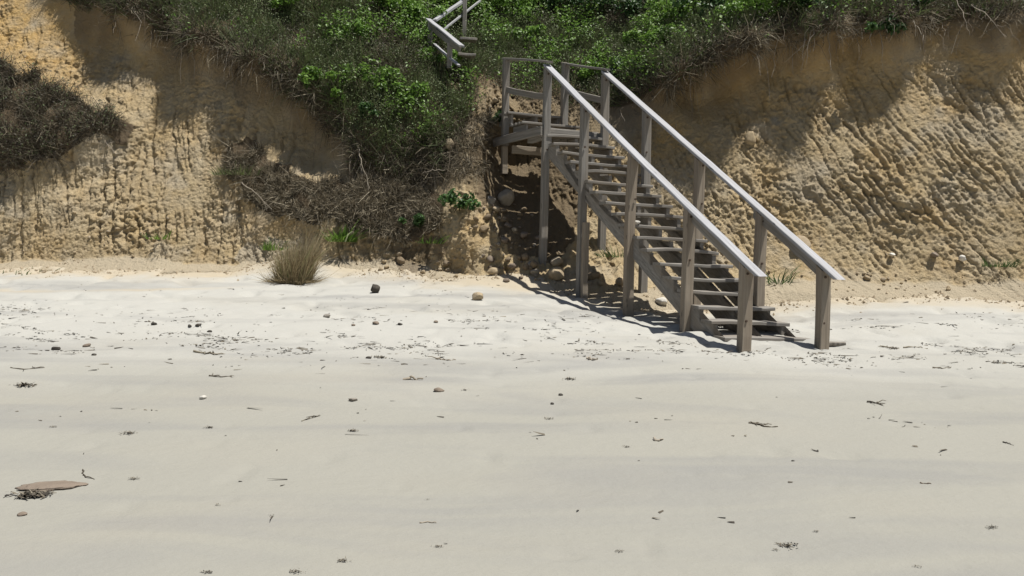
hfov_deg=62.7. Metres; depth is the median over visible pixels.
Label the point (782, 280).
grass sprig
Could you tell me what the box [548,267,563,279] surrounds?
boulder
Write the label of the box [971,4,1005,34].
bare branch
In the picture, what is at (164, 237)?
grass sprig
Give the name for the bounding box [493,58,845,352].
beach staircase
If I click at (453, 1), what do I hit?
leafy shrub
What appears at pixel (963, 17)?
bare branch
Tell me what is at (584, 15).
dry brush
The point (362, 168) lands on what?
bare branch
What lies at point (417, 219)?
leafy plant
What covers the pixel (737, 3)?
leafy shrub
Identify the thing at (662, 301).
stone
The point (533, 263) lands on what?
cobble
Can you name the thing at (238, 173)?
grass sprig
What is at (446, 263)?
boulder
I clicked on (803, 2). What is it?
leafy shrub
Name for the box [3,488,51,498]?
seaweed clump
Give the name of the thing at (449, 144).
boulder
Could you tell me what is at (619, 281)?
boulder
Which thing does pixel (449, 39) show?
staircase
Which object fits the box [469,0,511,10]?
leafy shrub
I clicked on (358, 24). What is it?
leafy shrub
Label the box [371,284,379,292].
stone
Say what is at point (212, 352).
driftwood stick
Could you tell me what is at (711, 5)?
leafy shrub
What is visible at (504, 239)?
boulder
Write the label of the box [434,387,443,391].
pebble
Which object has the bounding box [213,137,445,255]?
dead grass
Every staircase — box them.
[425,0,480,68]
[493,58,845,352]
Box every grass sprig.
[143,229,177,239]
[209,161,264,175]
[414,234,448,243]
[594,241,622,257]
[765,267,803,284]
[982,256,1023,266]
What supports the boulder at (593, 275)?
on the bluff
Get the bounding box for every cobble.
[482,214,490,220]
[486,255,494,262]
[500,216,506,221]
[520,231,527,237]
[523,263,528,269]
[530,260,537,267]
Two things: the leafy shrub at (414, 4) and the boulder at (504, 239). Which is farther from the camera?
the leafy shrub at (414, 4)
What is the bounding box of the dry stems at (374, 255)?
[332,244,413,256]
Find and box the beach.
[0,258,1023,575]
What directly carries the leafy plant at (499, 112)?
on the bluff
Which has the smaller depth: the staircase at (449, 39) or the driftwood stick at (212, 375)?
the driftwood stick at (212, 375)
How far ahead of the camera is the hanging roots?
13.95 m
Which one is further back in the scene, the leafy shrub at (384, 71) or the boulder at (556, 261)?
the leafy shrub at (384, 71)
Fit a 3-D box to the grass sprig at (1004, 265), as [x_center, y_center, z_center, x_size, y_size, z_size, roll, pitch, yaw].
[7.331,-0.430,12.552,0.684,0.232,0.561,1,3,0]
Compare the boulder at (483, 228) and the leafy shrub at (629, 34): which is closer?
the boulder at (483, 228)
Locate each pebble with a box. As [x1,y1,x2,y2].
[17,511,26,515]
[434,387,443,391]
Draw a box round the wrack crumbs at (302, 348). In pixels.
[1,280,1023,522]
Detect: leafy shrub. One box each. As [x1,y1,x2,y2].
[271,0,300,10]
[297,65,338,90]
[329,87,345,103]
[334,18,368,39]
[341,61,371,80]
[358,100,379,116]
[362,65,401,90]
[367,0,406,13]
[388,77,430,104]
[399,0,446,28]
[418,46,463,66]
[429,0,462,9]
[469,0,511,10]
[476,0,539,25]
[508,24,545,41]
[528,0,581,11]
[567,0,623,16]
[578,59,609,79]
[608,56,627,77]
[614,0,654,18]
[622,28,652,46]
[638,23,686,47]
[644,0,706,22]
[670,0,738,17]
[714,0,776,20]
[743,0,788,10]
[780,0,836,8]
[864,14,907,35]
[909,0,936,7]
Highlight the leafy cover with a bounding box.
[158,0,940,149]
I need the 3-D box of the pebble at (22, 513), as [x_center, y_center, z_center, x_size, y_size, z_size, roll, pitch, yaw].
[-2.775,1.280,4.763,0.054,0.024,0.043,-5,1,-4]
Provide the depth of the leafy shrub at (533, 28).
17.09 m
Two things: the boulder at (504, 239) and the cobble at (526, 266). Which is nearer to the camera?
the cobble at (526, 266)
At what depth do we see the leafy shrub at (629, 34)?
16.05 m
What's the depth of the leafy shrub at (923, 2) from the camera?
13.49 m
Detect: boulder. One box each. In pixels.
[396,257,404,263]
[443,260,449,265]
[445,138,453,149]
[479,225,488,231]
[487,195,495,203]
[487,267,500,274]
[492,206,499,211]
[497,189,514,205]
[501,237,508,242]
[508,263,515,268]
[521,253,528,259]
[530,269,539,274]
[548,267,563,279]
[550,256,562,266]
[588,271,600,279]
[615,277,622,285]
[745,131,755,144]
[797,235,810,247]
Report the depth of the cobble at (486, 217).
14.09 m
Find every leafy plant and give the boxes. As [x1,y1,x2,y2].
[398,213,424,227]
[437,188,480,212]
[488,109,501,122]
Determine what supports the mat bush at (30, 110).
on the bluff
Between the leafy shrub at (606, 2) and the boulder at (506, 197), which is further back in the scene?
the leafy shrub at (606, 2)
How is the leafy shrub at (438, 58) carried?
on the bluff
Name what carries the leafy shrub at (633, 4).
on the bluff
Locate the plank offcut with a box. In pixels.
[829,341,845,345]
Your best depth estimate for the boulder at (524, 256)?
13.65 m
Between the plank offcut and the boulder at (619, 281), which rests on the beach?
the plank offcut
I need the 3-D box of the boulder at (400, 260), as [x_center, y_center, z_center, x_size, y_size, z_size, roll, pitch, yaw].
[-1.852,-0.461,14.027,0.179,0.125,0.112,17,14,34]
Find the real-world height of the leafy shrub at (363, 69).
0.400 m
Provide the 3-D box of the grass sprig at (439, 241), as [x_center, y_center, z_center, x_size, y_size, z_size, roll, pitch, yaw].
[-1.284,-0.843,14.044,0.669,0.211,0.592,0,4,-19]
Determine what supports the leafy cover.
on the bluff
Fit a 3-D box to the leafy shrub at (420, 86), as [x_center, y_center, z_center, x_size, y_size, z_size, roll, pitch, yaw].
[-1.852,-3.481,14.898,0.860,0.540,0.531,2,4,16]
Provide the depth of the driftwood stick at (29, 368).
7.97 m
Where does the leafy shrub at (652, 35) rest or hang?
on the bluff
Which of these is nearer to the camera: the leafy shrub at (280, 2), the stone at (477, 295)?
the stone at (477, 295)
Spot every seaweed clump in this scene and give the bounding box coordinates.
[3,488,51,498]
[13,382,36,386]
[776,541,798,548]
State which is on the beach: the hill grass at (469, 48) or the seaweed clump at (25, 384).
the seaweed clump at (25, 384)
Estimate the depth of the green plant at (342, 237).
14.06 m
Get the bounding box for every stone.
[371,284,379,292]
[472,292,482,299]
[655,297,666,304]
[930,252,938,257]
[958,255,965,261]
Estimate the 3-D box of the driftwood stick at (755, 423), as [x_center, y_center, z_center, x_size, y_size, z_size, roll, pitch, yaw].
[1.941,1.056,6.507,0.219,0.029,0.079,3,4,35]
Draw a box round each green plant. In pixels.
[260,237,289,250]
[320,220,370,241]
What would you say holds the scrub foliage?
on the bluff
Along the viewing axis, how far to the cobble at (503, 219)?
14.22 m
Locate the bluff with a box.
[0,0,1023,309]
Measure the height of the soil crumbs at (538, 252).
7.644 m
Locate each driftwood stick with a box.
[10,366,44,369]
[193,350,223,354]
[209,374,232,376]
[403,375,422,379]
[749,421,777,426]
[867,400,885,404]
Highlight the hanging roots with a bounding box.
[113,0,1023,196]
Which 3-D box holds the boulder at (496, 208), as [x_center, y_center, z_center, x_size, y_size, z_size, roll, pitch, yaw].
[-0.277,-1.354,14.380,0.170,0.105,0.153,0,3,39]
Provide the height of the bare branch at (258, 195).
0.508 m
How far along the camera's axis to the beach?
6.27 m
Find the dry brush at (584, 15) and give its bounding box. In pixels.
[54,0,1023,184]
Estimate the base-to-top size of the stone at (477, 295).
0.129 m
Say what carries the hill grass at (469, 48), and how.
on the bluff
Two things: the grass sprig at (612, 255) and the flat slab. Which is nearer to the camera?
the flat slab
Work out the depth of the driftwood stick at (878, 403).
7.20 m
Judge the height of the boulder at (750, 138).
0.256 m
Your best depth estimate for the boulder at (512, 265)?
13.60 m
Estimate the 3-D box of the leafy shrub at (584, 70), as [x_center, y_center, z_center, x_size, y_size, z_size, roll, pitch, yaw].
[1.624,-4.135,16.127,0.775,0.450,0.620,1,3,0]
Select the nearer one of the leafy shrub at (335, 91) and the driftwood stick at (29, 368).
the driftwood stick at (29, 368)
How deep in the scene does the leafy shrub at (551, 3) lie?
17.91 m
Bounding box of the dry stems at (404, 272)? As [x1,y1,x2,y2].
[368,262,452,275]
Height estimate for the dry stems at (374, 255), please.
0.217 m
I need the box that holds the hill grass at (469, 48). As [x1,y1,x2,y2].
[66,0,1023,183]
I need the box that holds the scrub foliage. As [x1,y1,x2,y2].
[71,0,1023,179]
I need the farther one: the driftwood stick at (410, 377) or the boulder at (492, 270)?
the boulder at (492, 270)
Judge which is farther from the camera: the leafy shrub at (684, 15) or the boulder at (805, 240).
the leafy shrub at (684, 15)
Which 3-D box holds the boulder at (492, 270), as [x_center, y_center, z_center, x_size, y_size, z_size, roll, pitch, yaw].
[-0.301,-0.267,13.668,0.216,0.146,0.193,11,1,-14]
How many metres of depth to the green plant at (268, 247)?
14.26 m
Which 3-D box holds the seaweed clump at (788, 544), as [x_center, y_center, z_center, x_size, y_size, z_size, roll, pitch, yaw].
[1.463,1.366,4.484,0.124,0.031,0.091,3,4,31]
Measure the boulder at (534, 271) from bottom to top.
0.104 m
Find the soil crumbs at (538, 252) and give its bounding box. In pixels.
[0,2,1023,316]
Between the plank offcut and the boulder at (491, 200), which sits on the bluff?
the boulder at (491, 200)
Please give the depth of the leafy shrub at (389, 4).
16.19 m
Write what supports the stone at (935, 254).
on the bluff
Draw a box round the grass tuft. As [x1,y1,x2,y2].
[245,207,344,285]
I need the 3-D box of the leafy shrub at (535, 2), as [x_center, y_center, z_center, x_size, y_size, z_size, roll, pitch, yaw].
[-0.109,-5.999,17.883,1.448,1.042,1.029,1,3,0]
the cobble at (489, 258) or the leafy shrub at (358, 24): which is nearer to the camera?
the cobble at (489, 258)
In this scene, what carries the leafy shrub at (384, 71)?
on the bluff
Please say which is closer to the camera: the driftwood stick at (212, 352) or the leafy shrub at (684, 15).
the driftwood stick at (212, 352)
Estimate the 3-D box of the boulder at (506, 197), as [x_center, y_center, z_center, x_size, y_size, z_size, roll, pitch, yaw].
[-0.103,-1.574,14.662,0.287,0.316,0.344,5,11,24]
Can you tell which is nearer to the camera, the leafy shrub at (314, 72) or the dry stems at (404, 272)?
the dry stems at (404, 272)
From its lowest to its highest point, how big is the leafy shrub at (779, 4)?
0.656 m
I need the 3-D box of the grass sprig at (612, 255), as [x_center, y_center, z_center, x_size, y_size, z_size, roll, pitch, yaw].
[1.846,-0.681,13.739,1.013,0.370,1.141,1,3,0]
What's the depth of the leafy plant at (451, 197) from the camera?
13.72 m
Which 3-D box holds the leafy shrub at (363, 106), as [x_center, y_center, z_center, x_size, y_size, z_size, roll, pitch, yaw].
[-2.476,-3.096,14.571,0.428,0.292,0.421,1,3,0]
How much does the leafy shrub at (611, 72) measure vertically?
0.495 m
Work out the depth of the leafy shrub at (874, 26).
13.46 m
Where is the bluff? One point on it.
(902, 132)
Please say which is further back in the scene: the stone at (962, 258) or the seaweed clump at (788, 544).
the stone at (962, 258)
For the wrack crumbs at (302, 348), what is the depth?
9.10 m
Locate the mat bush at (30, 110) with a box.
[0,45,135,182]
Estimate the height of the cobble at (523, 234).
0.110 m
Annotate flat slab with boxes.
[15,480,87,491]
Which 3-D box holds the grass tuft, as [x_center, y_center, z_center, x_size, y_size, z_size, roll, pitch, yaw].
[-3.278,-0.588,13.209,1.709,1.488,1.485,1,3,0]
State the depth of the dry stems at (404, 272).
13.62 m
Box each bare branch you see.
[241,182,271,210]
[357,144,369,194]
[957,1,970,34]
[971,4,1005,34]

